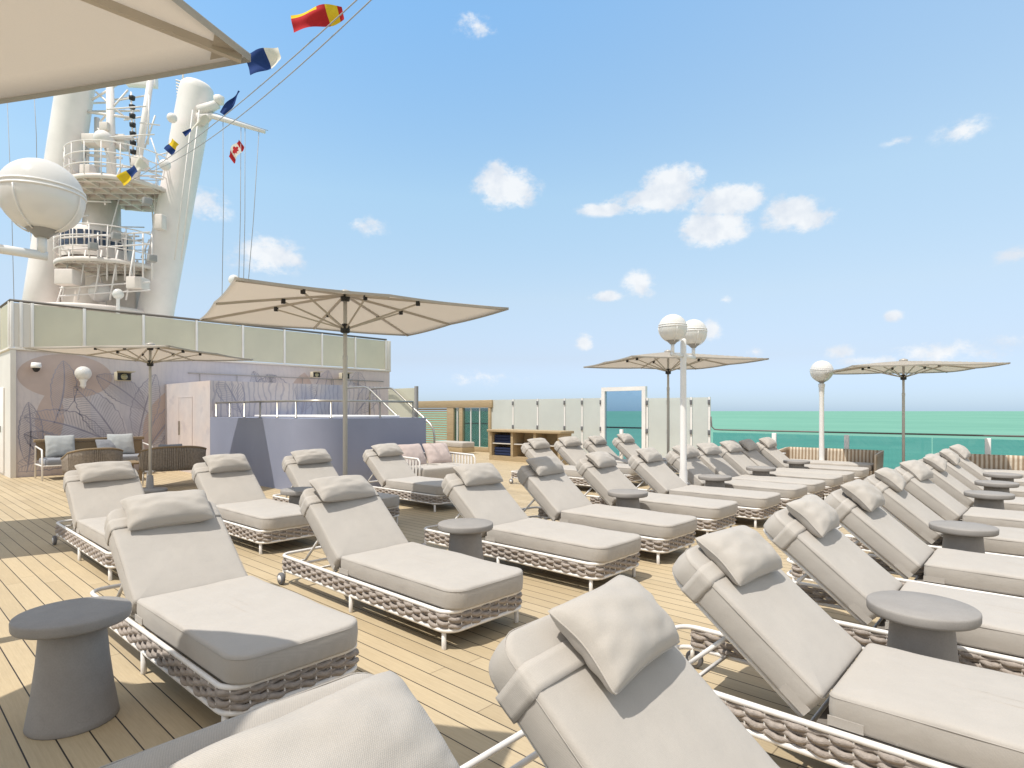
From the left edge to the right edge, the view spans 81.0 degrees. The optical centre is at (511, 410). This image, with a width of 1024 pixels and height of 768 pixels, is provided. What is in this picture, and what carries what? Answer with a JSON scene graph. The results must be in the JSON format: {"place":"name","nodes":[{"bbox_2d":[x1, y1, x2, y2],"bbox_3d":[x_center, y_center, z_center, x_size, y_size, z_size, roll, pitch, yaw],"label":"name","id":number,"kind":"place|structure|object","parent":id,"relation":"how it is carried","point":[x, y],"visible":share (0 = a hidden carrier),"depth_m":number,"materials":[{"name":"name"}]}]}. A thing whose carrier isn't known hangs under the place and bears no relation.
{"place":"outdoors","nodes":[
{"label":"outdoors","id":0,"kind":"place"},
{"bbox_2d":[0,0,1023,410],"label":"sky","id":1,"kind":"structure","parent":0,"point":[840,183],"materials":[{"name":"blue"}]},
{"bbox_2d":[418,411,1023,468],"bbox_3d":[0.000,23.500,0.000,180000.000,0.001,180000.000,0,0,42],"label":"sea","id":2,"kind":"structure","parent":0,"point":[918,447],"depth_m":805.74,"materials":[{"name":"liquid"}]},
{"bbox_3d":[-7.502,12.675,8.095,45.800,21.630,29.600,0,0,43],"label":"ship hull","id":3,"kind":"object","parent":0,"visible":0},
{"bbox_2d":[0,452,1020,767],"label":"deck","id":4,"kind":"structure","parent":3,"relation":"on","point":[452,688],"depth_m":3.90,"materials":[{"name":"brown wood"}]},
{"bbox_2d":[0,158,86,259],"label":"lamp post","id":5,"kind":"object","parent":4,"relation":"on","point":[42,201],"visible":1,"depth_m":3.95,"materials":[{"name":"white paint"}]},
{"bbox_2d":[9,596,131,739],"bbox_3d":[-2.134,1.236,2.918,0.482,0.528,0.482,0,0,28],"label":"side table","id":6,"kind":"object","parent":4,"relation":"on","point":[73,691],"visible":1,"depth_m":2.80,"materials":[{"name":"concrete"}]},
{"bbox_2d":[60,447,123,473],"bbox_3d":[-7.914,1.091,11.348,0.763,0.821,0.898,0,0,42],"label":"armchair","id":7,"kind":"object","parent":4,"relation":"on","point":[70,460],"visible":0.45,"depth_m":11.05,"materials":[{"name":"brown wicker"}]},
{"bbox_2d":[33,436,152,480],"bbox_3d":[-9.571,1.066,13.816,1.228,0.871,2.160,0,0,42],"label":"sofa","id":8,"kind":"object","parent":4,"relation":"on","point":[45,461],"visible":0.49,"depth_m":13.84,"materials":[{"name":"white metal"}]},
{"bbox_2d":[44,435,74,456],"bbox_3d":[-10.107,0.780,13.425,0.545,0.504,0.182,0,-18,-45],"label":"throw pillow","id":9,"kind":"object","parent":8,"relation":"on","point":[58,446],"visible":0.94,"depth_m":13.35,"materials":[{"name":"grey fabric"}]},
{"bbox_2d":[95,439,115,447],"bbox_3d":[-9.467,0.845,14.033,0.158,0.408,0.429,-28,-16,31],"label":"throw pillow","id":10,"kind":"object","parent":8,"relation":"on","point":[108,443],"visible":0.54,"depth_m":13.96,"materials":[{"name":"grey fabric"}]},
{"bbox_2d":[107,433,134,453],"bbox_3d":[-9.313,0.780,14.292,0.182,0.504,0.545,-23,-15,38],"label":"throw pillow","id":11,"kind":"object","parent":8,"relation":"on","point":[125,442],"visible":0.87,"depth_m":14.28,"materials":[{"name":"grey fabric"}]},
{"bbox_2d":[52,461,144,580],"bbox_3d":[-4.086,1.035,6.267,2.312,0.930,0.792,0,0,43],"label":"sun lounger","id":12,"kind":"object","parent":4,"relation":"on","point":[96,492],"visible":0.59,"depth_m":6.47,"materials":[{"name":"fabric"}]},
{"bbox_2d":[0,0,250,103],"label":"parasol","id":13,"kind":"object","parent":4,"relation":"on","point":[49,48],"visible":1,"depth_m":1.94,"materials":[{"name":"fabric"}]},
{"bbox_2d":[129,460,141,480],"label":"coffee table","id":14,"kind":"object","parent":4,"relation":"on","point":[133,462],"visible":0.2,"depth_m":12.92,"materials":[{"name":"brown wood"}]},
{"bbox_2d":[23,343,252,493],"bbox_3d":[-6.707,0.115,11.124,2.580,2.770,2.580,0,0,6],"label":"parasol","id":15,"kind":"object","parent":4,"relation":"on","point":[150,354],"visible":0.99,"depth_m":11.12,"materials":[{"name":"fabric"}]},
{"bbox_2d":[138,446,206,486],"bbox_3d":[-6.774,1.091,12.002,1.150,0.821,0.764,0,0,-37],"label":"loveseat","id":16,"kind":"object","parent":4,"relation":"on","point":[173,458],"visible":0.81,"depth_m":11.70,"materials":[{"name":"brown wicker"}]},
{"bbox_2d":[158,444,181,446],"bbox_3d":[-6.947,0.860,12.225,0.429,0.408,0.158,0,-24,-38],"label":"throw pillow","id":17,"kind":"object","parent":16,"relation":"on","point":[160,445],"visible":0.11,"depth_m":12.24,"materials":[{"name":"grey fabric"}]},
{"bbox_2d":[0,347,390,477],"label":"deckhouse","id":18,"kind":"object","parent":4,"relation":"on","point":[50,397],"visible":0.49,"depth_m":14.60,"materials":[{"name":"paint"}]},
{"bbox_2d":[0,387,3,472],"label":"door","id":19,"kind":"structure","parent":18,"relation":"in","point":[1,389],"depth_m":13.94,"materials":[{"name":"white paint"}]},
{"bbox_2d":[31,362,41,371],"bbox_3d":[-10.845,-0.993,13.668,0.260,0.215,0.197,0,0,42],"label":"security camera","id":20,"kind":"object","parent":18,"relation":"attached to","point":[36,366],"visible":1,"depth_m":13.59,"materials":[{"name":"white paint"}]},
{"bbox_2d":[74,366,91,387],"bbox_3d":[-10.193,-0.800,14.231,0.388,0.520,0.340,0,0,6],"label":"wall lamp","id":21,"kind":"object","parent":18,"relation":"attached to","point":[83,374],"visible":1,"depth_m":14.14,"materials":[{"name":"white paint"}]},
{"bbox_2d":[112,289,123,313],"bbox_3d":[-12.805,-2.686,19.500,0.340,2.572,0.335,0,0,42],"label":"deck light","id":22,"kind":"object","parent":18,"relation":"on","point":[117,294],"visible":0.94,"depth_m":19.44,"materials":[{"name":"white paint"}]},
{"bbox_2d":[114,370,135,380],"bbox_3d":[-9.592,-0.858,14.784,0.600,0.235,0.400,0,0,42],"label":"floodlight","id":23,"kind":"object","parent":18,"relation":"attached to","point":[122,375],"visible":1,"depth_m":14.67,"materials":[{"name":"beige plastic"}]},
{"bbox_2d":[7,74,265,347],"bbox_3d":[-13.083,-7.559,20.544,8.025,12.377,4.569,0,0,27],"label":"ship mast","id":24,"kind":"object","parent":18,"relation":"on","point":[90,262],"visible":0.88,"depth_m":20.50,"materials":[{"name":"white metal"}]},
{"bbox_2d":[229,141,243,163],"bbox_3d":[-9.499,-8.941,20.650,0.571,0.798,0.160,0,0,0],"label":"national flag","id":25,"kind":"object","parent":24,"relation":"hanging from","point":[235,151],"visible":1,"depth_m":20.65,"materials":[{"name":"red fabric"}]},
{"bbox_2d":[133,0,356,179],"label":"flag line","id":26,"kind":"object","parent":24,"relation":"attached to","point":[348,7],"visible":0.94,"depth_m":10.73,"materials":[{"name":"grey fabric"}]},
{"bbox_2d":[117,156,148,185],"bbox_3d":[-12.210,-7.688,19.265,0.994,0.895,0.229,0,0,0],"label":"signal flag","id":27,"kind":"object","parent":26,"relation":"hanging from","point":[125,177],"visible":1,"depth_m":19.30,"materials":[{"name":"yellow fabric"}]},
{"bbox_2d":[164,139,178,154],"bbox_3d":[-9.371,-7.260,16.501,0.420,0.468,0.093,0,0,8],"label":"signal flag","id":28,"kind":"object","parent":26,"relation":"hanging from","point":[169,148],"visible":0.98,"depth_m":16.50,"materials":[{"name":"blue fabric"}]},
{"bbox_2d":[182,115,210,136],"bbox_3d":[-7.900,-7.125,14.978,0.684,0.519,0.172,0,0,-6],"label":"signal flag","id":29,"kind":"object","parent":26,"relation":"hanging from","point":[203,119],"visible":1,"depth_m":14.99,"materials":[{"name":"white fabric"}]},
{"bbox_2d":[220,90,239,114],"bbox_3d":[-6.185,-6.776,13.212,0.478,0.575,0.138,0,0,8],"label":"signal flag","id":30,"kind":"object","parent":26,"relation":"hanging from","point":[228,106],"visible":0.99,"depth_m":13.20,"materials":[{"name":"blue fabric"}]},
{"bbox_2d":[247,48,280,74],"bbox_3d":[-4.554,-6.417,11.013,0.696,0.572,0.174,0,0,4],"label":"signal flag","id":31,"kind":"object","parent":26,"relation":"hanging from","point":[263,59],"visible":0.97,"depth_m":11.00,"materials":[{"name":"blue fabric"}]},
{"bbox_2d":[291,4,343,31],"bbox_3d":[-3.026,-6.091,9.300,0.827,0.460,0.162,0,0,-6],"label":"signal flag","id":32,"kind":"object","parent":26,"relation":"hanging from","point":[323,15],"visible":0.95,"depth_m":9.29,"materials":[{"name":"red fabric"}]},
{"bbox_2d":[151,0,371,171],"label":"flag line","id":33,"kind":"object","parent":24,"relation":"attached to","point":[279,83],"visible":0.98,"depth_m":10.91,"materials":[{"name":"grey fabric"}]},
{"bbox_2d":[0,299,386,369],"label":"glass balustrade","id":34,"kind":"object","parent":18,"relation":"on","point":[30,324],"visible":0.83,"depth_m":15.91,"materials":[{"name":"green glass"}]},
{"bbox_2d":[228,275,237,325],"bbox_3d":[-9.035,-2.914,19.500,0.340,3.028,0.335,0,0,42],"label":"deck light","id":35,"kind":"object","parent":18,"relation":"on","point":[230,278],"visible":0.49,"depth_m":19.36,"materials":[{"name":"white paint"}]},
{"bbox_2d":[310,371,323,377],"bbox_3d":[-6.123,-1.134,18.659,0.480,0.188,0.320,0,0,42],"label":"floodlight","id":36,"kind":"object","parent":18,"relation":"attached to","point":[314,374],"visible":1,"depth_m":18.57,"materials":[{"name":"beige plastic"}]},
{"bbox_2d":[339,372,353,378],"bbox_3d":[-5.425,-1.136,19.376,0.540,0.212,0.360,0,0,42],"label":"floodlight","id":37,"kind":"object","parent":18,"relation":"attached to","point":[340,375],"visible":0.45,"depth_m":19.25,"materials":[{"name":"beige plastic"}]},
{"bbox_2d":[380,341,390,369],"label":"pillar","id":38,"kind":"structure","parent":18,"relation":"on","point":[388,355],"depth_m":20.95,"materials":[{"name":"beige metal"}]},
{"bbox_2d":[90,489,358,721],"bbox_3d":[-1.864,1.030,3.689,2.312,0.940,0.792,0,0,42],"label":"sun lounger","id":39,"kind":"object","parent":4,"relation":"on","point":[192,590],"visible":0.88,"depth_m":3.32,"materials":[{"name":"fabric"}]},
{"bbox_2d":[191,454,318,554],"bbox_3d":[-3.180,1.026,7.227,2.312,0.949,0.792,0,0,42],"label":"sun lounger","id":40,"kind":"object","parent":4,"relation":"on","point":[228,484],"visible":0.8,"depth_m":7.05,"materials":[{"name":"fabric"}]},
{"bbox_2d":[165,380,382,472],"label":"wall","id":41,"kind":"structure","parent":4,"relation":"on","point":[189,409],"depth_m":14.87,"materials":[{"name":"grey paint"}]},
{"bbox_2d":[178,396,191,445],"bbox_3d":[-8.052,0.525,14.748,0.900,1.750,0.048,0,0,43],"label":"door","id":42,"kind":"structure","parent":41,"relation":"in","point":[184,403],"depth_m":14.75,"materials":[{"name":"paint"}]},
{"bbox_2d":[99,670,459,767],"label":"sun lounger","id":43,"kind":"object","parent":4,"relation":"on","point":[368,720],"visible":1,"depth_m":1.23,"materials":[{"name":"fabric"}]},
{"bbox_2d":[280,487,312,533],"bbox_3d":[-2.634,1.236,7.487,0.482,0.528,0.482,0,0,12],"label":"side table","id":44,"kind":"object","parent":4,"relation":"on","point":[294,494],"visible":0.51,"depth_m":7.35,"materials":[{"name":"concrete"}]},
{"bbox_2d":[210,400,425,489],"bbox_3d":[-4.364,0.644,13.196,4.504,1.711,2.638,0,0,42],"label":"whirlpool surround","id":45,"kind":"object","parent":4,"relation":"on","point":[265,445],"visible":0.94,"depth_m":11.74,"materials":[{"name":"blue paint"}]},
{"bbox_2d":[348,386,434,442],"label":"pool stairs","id":46,"kind":"structure","parent":45,"relation":"on","point":[404,409],"depth_m":14.75,"materials":[{"name":"silver metal"}]},
{"bbox_2d":[272,449,399,524],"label":"sun lounger","id":47,"kind":"object","parent":4,"relation":"on","point":[301,468],"visible":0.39,"depth_m":8.67,"materials":[{"name":"fabric"}]},
{"bbox_2d":[200,277,508,474],"bbox_3d":[-1.973,0.030,7.098,2.800,2.940,2.800,0,0,-33],"label":"parasol","id":48,"kind":"object","parent":4,"relation":"on","point":[252,302],"visible":0.89,"depth_m":7.23,"materials":[{"name":"fabric"}]},
{"bbox_2d":[277,475,522,649],"bbox_3d":[-0.955,1.030,4.726,2.312,0.941,0.792,0,0,43],"label":"sun lounger","id":49,"kind":"object","parent":4,"relation":"on","point":[375,557],"visible":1,"depth_m":4.42,"materials":[{"name":"fabric"}]},
{"bbox_2d":[363,443,451,511],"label":"sun lounger","id":50,"kind":"object","parent":4,"relation":"on","point":[391,469],"visible":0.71,"depth_m":9.81,"materials":[{"name":"fabric"}]},
{"bbox_2d":[403,452,475,478],"bbox_3d":[-1.553,1.172,11.799,1.001,0.657,1.433,0,0,42],"label":"sofa","id":51,"kind":"object","parent":4,"relation":"on","point":[438,470],"visible":0.39,"depth_m":11.34,"materials":[{"name":"fabric"}]},
{"bbox_2d":[398,443,426,464],"bbox_3d":[-1.944,0.860,11.764,0.190,0.485,0.584,-34,-20,33],"label":"throw pillow","id":52,"kind":"object","parent":51,"relation":"on","point":[413,450],"visible":0.6,"depth_m":11.71,"materials":[{"name":"pink fabric"}]},
{"bbox_2d":[422,443,452,463],"bbox_3d":[-1.510,0.860,12.208,0.584,0.485,0.190,0,-32,-41],"label":"throw pillow","id":53,"kind":"object","parent":51,"relation":"on","point":[437,452],"visible":0.88,"depth_m":12.11,"materials":[{"name":"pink fabric"}]},
{"bbox_2d":[435,440,474,452],"bbox_3d":[-2.062,1.252,21.285,1.530,0.377,0.634,0,0,42],"label":"bench","id":54,"kind":"object","parent":4,"relation":"on","point":[462,446],"visible":0.84,"depth_m":20.82,"materials":[{"name":"brown wood"}]},
{"bbox_2d":[418,400,492,451],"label":"wooden pavilion","id":55,"kind":"structure","parent":4,"relation":"on","point":[468,420],"depth_m":22.68,"materials":[{"name":"brown wood"}]},
{"bbox_2d":[455,408,458,440],"bbox_3d":[-2.092,0.600,22.940,0.290,1.420,0.012,0,0,43],"label":"glass door","id":56,"kind":"structure","parent":55,"relation":"in","point":[455,408],"depth_m":22.98,"materials":[{"name":"glass"}]},
{"bbox_2d":[464,408,469,441],"bbox_3d":[-1.686,0.600,22.568,0.380,1.420,0.012,0,0,43],"label":"glass door","id":57,"kind":"structure","parent":55,"relation":"in","point":[466,410],"depth_m":22.57,"materials":[{"name":"teal glass"}]},
{"bbox_2d":[471,408,478,445],"bbox_3d":[-1.354,0.600,22.264,0.420,1.420,0.012,0,0,43],"label":"glass door","id":58,"kind":"structure","parent":55,"relation":"in","point":[474,411],"depth_m":22.28,"materials":[{"name":"teal glass"}]},
{"bbox_2d":[480,408,487,446],"bbox_3d":[-0.997,0.600,21.937,0.450,1.420,0.012,0,0,43],"label":"glass door","id":59,"kind":"structure","parent":55,"relation":"in","point":[483,411],"depth_m":21.99,"materials":[{"name":"teal glass"}]},
{"bbox_2d":[438,518,492,559],"bbox_3d":[-0.405,1.236,5.227,0.482,0.528,0.482,0,0,-30],"label":"side table","id":60,"kind":"object","parent":4,"relation":"on","point":[465,537],"visible":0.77,"depth_m":5.10,"materials":[{"name":"concrete"}]},
{"bbox_2d":[487,429,573,464],"bbox_3d":[0.492,1.030,17.744,2.870,0.940,0.630,0,0,42],"label":"towel cabinet","id":61,"kind":"object","parent":4,"relation":"on","point":[519,437],"visible":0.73,"depth_m":17.88,"materials":[{"name":"brown wood"}]},
{"bbox_2d":[495,440,510,442],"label":"folded towels","id":62,"kind":"object","parent":61,"relation":"on","point":[502,441],"visible":0.74,"depth_m":18.24,"materials":[{"name":"blue fabric"}]},
{"bbox_2d":[495,437,510,440],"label":"folded towels","id":63,"kind":"object","parent":62,"relation":"on","point":[500,438],"visible":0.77,"depth_m":18.29,"materials":[{"name":"blue fabric"}]},
{"bbox_2d":[495,434,510,437],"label":"folded towels","id":64,"kind":"object","parent":63,"relation":"on","point":[504,435],"visible":0.82,"depth_m":18.29,"materials":[{"name":"blue fabric"}]},
{"bbox_2d":[495,452,510,455],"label":"folded towels","id":65,"kind":"object","parent":61,"relation":"in","point":[503,454],"visible":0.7,"depth_m":18.21,"materials":[{"name":"blue fabric"}]},
{"bbox_2d":[495,450,510,452],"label":"folded towels","id":66,"kind":"object","parent":65,"relation":"on","point":[504,451],"visible":0.69,"depth_m":18.21,"materials":[{"name":"blue fabric"}]},
{"bbox_2d":[495,446,510,449],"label":"folded towels","id":67,"kind":"object","parent":66,"relation":"on","point":[502,448],"visible":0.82,"depth_m":18.24,"materials":[{"name":"blue fabric"}]},
{"bbox_2d":[422,463,640,590],"bbox_3d":[0.113,1.029,5.891,2.312,0.943,0.792,0,0,43],"label":"sun lounger","id":68,"kind":"object","parent":4,"relation":"on","point":[517,534],"visible":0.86,"depth_m":5.53,"materials":[{"name":"fabric"}]},
{"bbox_2d":[509,438,620,492],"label":"sun lounger","id":69,"kind":"object","parent":4,"relation":"on","point":[535,447],"visible":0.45,"depth_m":12.16,"materials":[{"name":"fabric"}]},
{"bbox_2d":[554,436,646,484],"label":"sun lounger","id":70,"kind":"object","parent":4,"relation":"on","point":[570,450],"visible":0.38,"depth_m":12.89,"materials":[{"name":"fabric"}]},
{"bbox_2d":[491,386,710,456],"bbox_3d":[2.269,0.390,18.944,8.328,2.220,0.120,0,0,42],"label":"wind screen","id":71,"kind":"object","parent":4,"relation":"on","point":[583,419],"visible":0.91,"depth_m":18.56,"materials":[{"name":"white glass"}]},
{"bbox_2d":[517,456,696,564],"bbox_3d":[0.900,1.028,6.824,2.312,0.944,0.792,0,0,43],"label":"sun lounger","id":72,"kind":"object","parent":4,"relation":"on","point":[551,488],"visible":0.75,"depth_m":6.58,"materials":[{"name":"fabric"}]},
{"bbox_2d":[460,575,779,767],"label":"sun lounger","id":73,"kind":"object","parent":4,"relation":"on","point":[606,675],"visible":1,"depth_m":1.75,"materials":[{"name":"fabric"}]},
{"bbox_2d":[608,489,647,508],"bbox_3d":[1.402,1.236,7.274,0.482,0.528,0.482,0,0,-35],"label":"side table","id":74,"kind":"object","parent":4,"relation":"on","point":[628,498],"visible":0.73,"depth_m":7.15,"materials":[{"name":"concrete"}]},
{"bbox_2d":[582,435,673,470],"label":"sun lounger","id":75,"kind":"object","parent":4,"relation":"on","point":[596,443],"visible":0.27,"depth_m":13.77,"materials":[{"name":"fabric"}]},
{"bbox_2d":[612,433,678,472],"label":"sun lounger","id":76,"kind":"object","parent":4,"relation":"on","point":[625,445],"visible":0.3,"depth_m":14.57,"materials":[{"name":"fabric"}]},
{"bbox_2d":[575,451,737,533],"bbox_3d":[1.718,1.033,7.880,2.312,0.935,0.792,0,0,42],"label":"sun lounger","id":77,"kind":"object","parent":4,"relation":"on","point":[601,473],"visible":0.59,"depth_m":7.55,"materials":[{"name":"fabric"}]},
{"bbox_2d":[583,350,768,467],"bbox_3d":[3.164,0.128,12.156,2.700,2.745,2.700,0,0,-12],"label":"parasol","id":78,"kind":"object","parent":4,"relation":"on","point":[666,362],"visible":0.79,"depth_m":12.23,"materials":[{"name":"fabric"}]},
{"bbox_2d":[658,314,707,483],"bbox_3d":[2.677,0.015,9.375,0.433,2.970,1.133,0,0,42],"label":"lamp post","id":79,"kind":"object","parent":4,"relation":"on","point":[673,329],"visible":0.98,"depth_m":9.33,"materials":[{"name":"white metal"}]},
{"bbox_2d":[628,447,780,527],"bbox_3d":[2.583,1.028,8.646,2.312,0.944,0.792,0,0,42],"label":"sun lounger","id":80,"kind":"object","parent":4,"relation":"on","point":[652,469],"visible":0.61,"depth_m":8.44,"materials":[{"name":"fabric"}]},
{"bbox_2d":[698,474,731,487],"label":"side table","id":81,"kind":"object","parent":4,"relation":"on","point":[715,480],"visible":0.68,"depth_m":8.89,"materials":[{"name":"concrete"}]},
{"bbox_2d":[652,444,806,507],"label":"sun lounger","id":82,"kind":"object","parent":4,"relation":"on","point":[696,466],"visible":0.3,"depth_m":9.34,"materials":[{"name":"fabric"}]},
{"bbox_2d":[687,443,824,498],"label":"sun lounger","id":83,"kind":"object","parent":4,"relation":"on","point":[712,459],"visible":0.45,"depth_m":10.15,"materials":[{"name":"fabric"}]},
{"bbox_2d":[746,466,775,475],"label":"side table","id":84,"kind":"object","parent":4,"relation":"on","point":[761,470],"visible":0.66,"depth_m":10.26,"materials":[{"name":"concrete"}]},
{"bbox_2d":[719,440,842,498],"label":"sun lounger","id":85,"kind":"object","parent":4,"relation":"on","point":[735,457],"visible":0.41,"depth_m":10.84,"materials":[{"name":"fabric"}]},
{"bbox_2d":[738,439,853,486],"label":"sun lounger","id":86,"kind":"object","parent":4,"relation":"on","point":[750,452],"visible":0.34,"depth_m":11.51,"materials":[{"name":"fabric"}]},
{"bbox_2d":[783,460,809,468],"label":"side table","id":87,"kind":"object","parent":4,"relation":"on","point":[796,464],"visible":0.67,"depth_m":11.65,"materials":[{"name":"concrete"}]},
{"bbox_2d":[755,437,868,480],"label":"sun lounger","id":88,"kind":"object","parent":4,"relation":"on","point":[768,450],"visible":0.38,"depth_m":12.29,"materials":[{"name":"fabric"}]},
{"bbox_2d":[607,417,1023,458],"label":"glass railing","id":89,"kind":"object","parent":4,"relation":"on","point":[987,444],"visible":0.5,"depth_m":13.79,"materials":[{"name":"glass"}]},
{"bbox_2d":[810,361,833,459],"bbox_3d":[6.996,0.180,13.555,0.493,2.640,0.493,0,0,42],"label":"lamp post","id":90,"kind":"object","parent":4,"relation":"on","point":[819,370],"visible":0.94,"depth_m":13.50,"materials":[{"name":"white metal"}]},
{"bbox_2d":[779,447,883,475],"bbox_3d":[7.033,1.149,13.322,2.009,0.602,0.802,0,0,42],"label":"wicker sofa","id":91,"kind":"object","parent":4,"relation":"on","point":[872,460],"visible":0.59,"depth_m":13.32,"materials":[{"name":"wicker"}]},
{"bbox_2d":[672,525,1023,767],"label":"sun lounger","id":92,"kind":"object","parent":4,"relation":"on","point":[796,647],"visible":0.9,"depth_m":2.50,"materials":[{"name":"fabric"}]},
{"bbox_2d":[763,494,1023,676],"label":"sun lounger","id":93,"kind":"object","parent":4,"relation":"on","point":[807,536],"visible":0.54,"depth_m":3.63,"materials":[{"name":"fabric"}]},
{"bbox_2d":[786,479,1023,598],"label":"sun lounger","id":94,"kind":"object","parent":4,"relation":"on","point":[878,531],"visible":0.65,"depth_m":4.55,"materials":[{"name":"fabric"}]},
{"bbox_2d":[825,358,1009,461],"bbox_3d":[7.947,0.215,12.181,2.520,2.570,2.520,0,0,15],"label":"parasol","id":95,"kind":"object","parent":4,"relation":"on","point":[904,367],"visible":0.88,"depth_m":12.16,"materials":[{"name":"fabric"}]},
{"bbox_2d":[866,590,981,662],"bbox_3d":[2.062,1.236,3.020,0.482,0.528,0.482,0,0,-20],"label":"side table","id":96,"kind":"object","parent":4,"relation":"on","point":[928,625],"visible":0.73,"depth_m":2.91,"materials":[{"name":"concrete"}]},
{"bbox_2d":[837,467,1023,557],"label":"sun lounger","id":97,"kind":"object","parent":4,"relation":"on","point":[908,511],"visible":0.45,"depth_m":5.72,"materials":[{"name":"fabric"}]},
{"bbox_2d":[894,460,1023,536],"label":"sun lounger","id":98,"kind":"object","parent":4,"relation":"on","point":[917,475],"visible":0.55,"depth_m":6.67,"materials":[{"name":"fabric"}]},
{"bbox_2d":[929,520,998,552],"bbox_3d":[3.840,1.236,5.108,0.482,0.528,0.482,0,0,-24],"label":"side table","id":99,"kind":"object","parent":4,"relation":"on","point":[964,536],"visible":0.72,"depth_m":5.00,"materials":[{"name":"concrete"}]},
{"bbox_2d":[918,454,1023,519],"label":"sun lounger","id":100,"kind":"object","parent":4,"relation":"on","point":[948,483],"visible":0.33,"depth_m":7.73,"materials":[{"name":"fabric"}]},
{"bbox_2d":[935,449,1023,505],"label":"sun lounger","id":101,"kind":"object","parent":4,"relation":"on","point":[954,469],"visible":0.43,"depth_m":8.84,"materials":[{"name":"fabric"}]},
{"bbox_2d":[949,444,1023,485],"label":"sun lounger","id":102,"kind":"object","parent":4,"relation":"on","point":[966,464],"visible":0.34,"depth_m":9.98,"materials":[{"name":"fabric"}]},
{"bbox_2d":[964,490,1014,509],"bbox_3d":[5.676,1.236,7.142,0.482,0.528,0.482,0,0,30],"label":"side table","id":103,"kind":"object","parent":4,"relation":"on","point":[989,499],"visible":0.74,"depth_m":7.03,"materials":[{"name":"concrete"}]},
{"bbox_2d":[967,454,1023,477],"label":"wicker sofa","id":104,"kind":"object","parent":4,"relation":"on","point":[1001,463],"visible":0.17,"depth_m":11.56,"materials":[{"name":"wicker"}]},
{"bbox_2d":[974,480,1019,492],"bbox_3d":[6.641,1.236,8.224,0.482,0.528,0.482,0,0,-27],"label":"side table","id":105,"kind":"object","parent":4,"relation":"on","point":[996,485],"visible":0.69,"depth_m":8.11,"materials":[{"name":"concrete"}]},
{"bbox_2d":[983,472,1022,481],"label":"side table","id":106,"kind":"object","parent":4,"relation":"on","point":[1002,476],"visible":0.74,"depth_m":9.19,"materials":[{"name":"concrete"}]}
]}

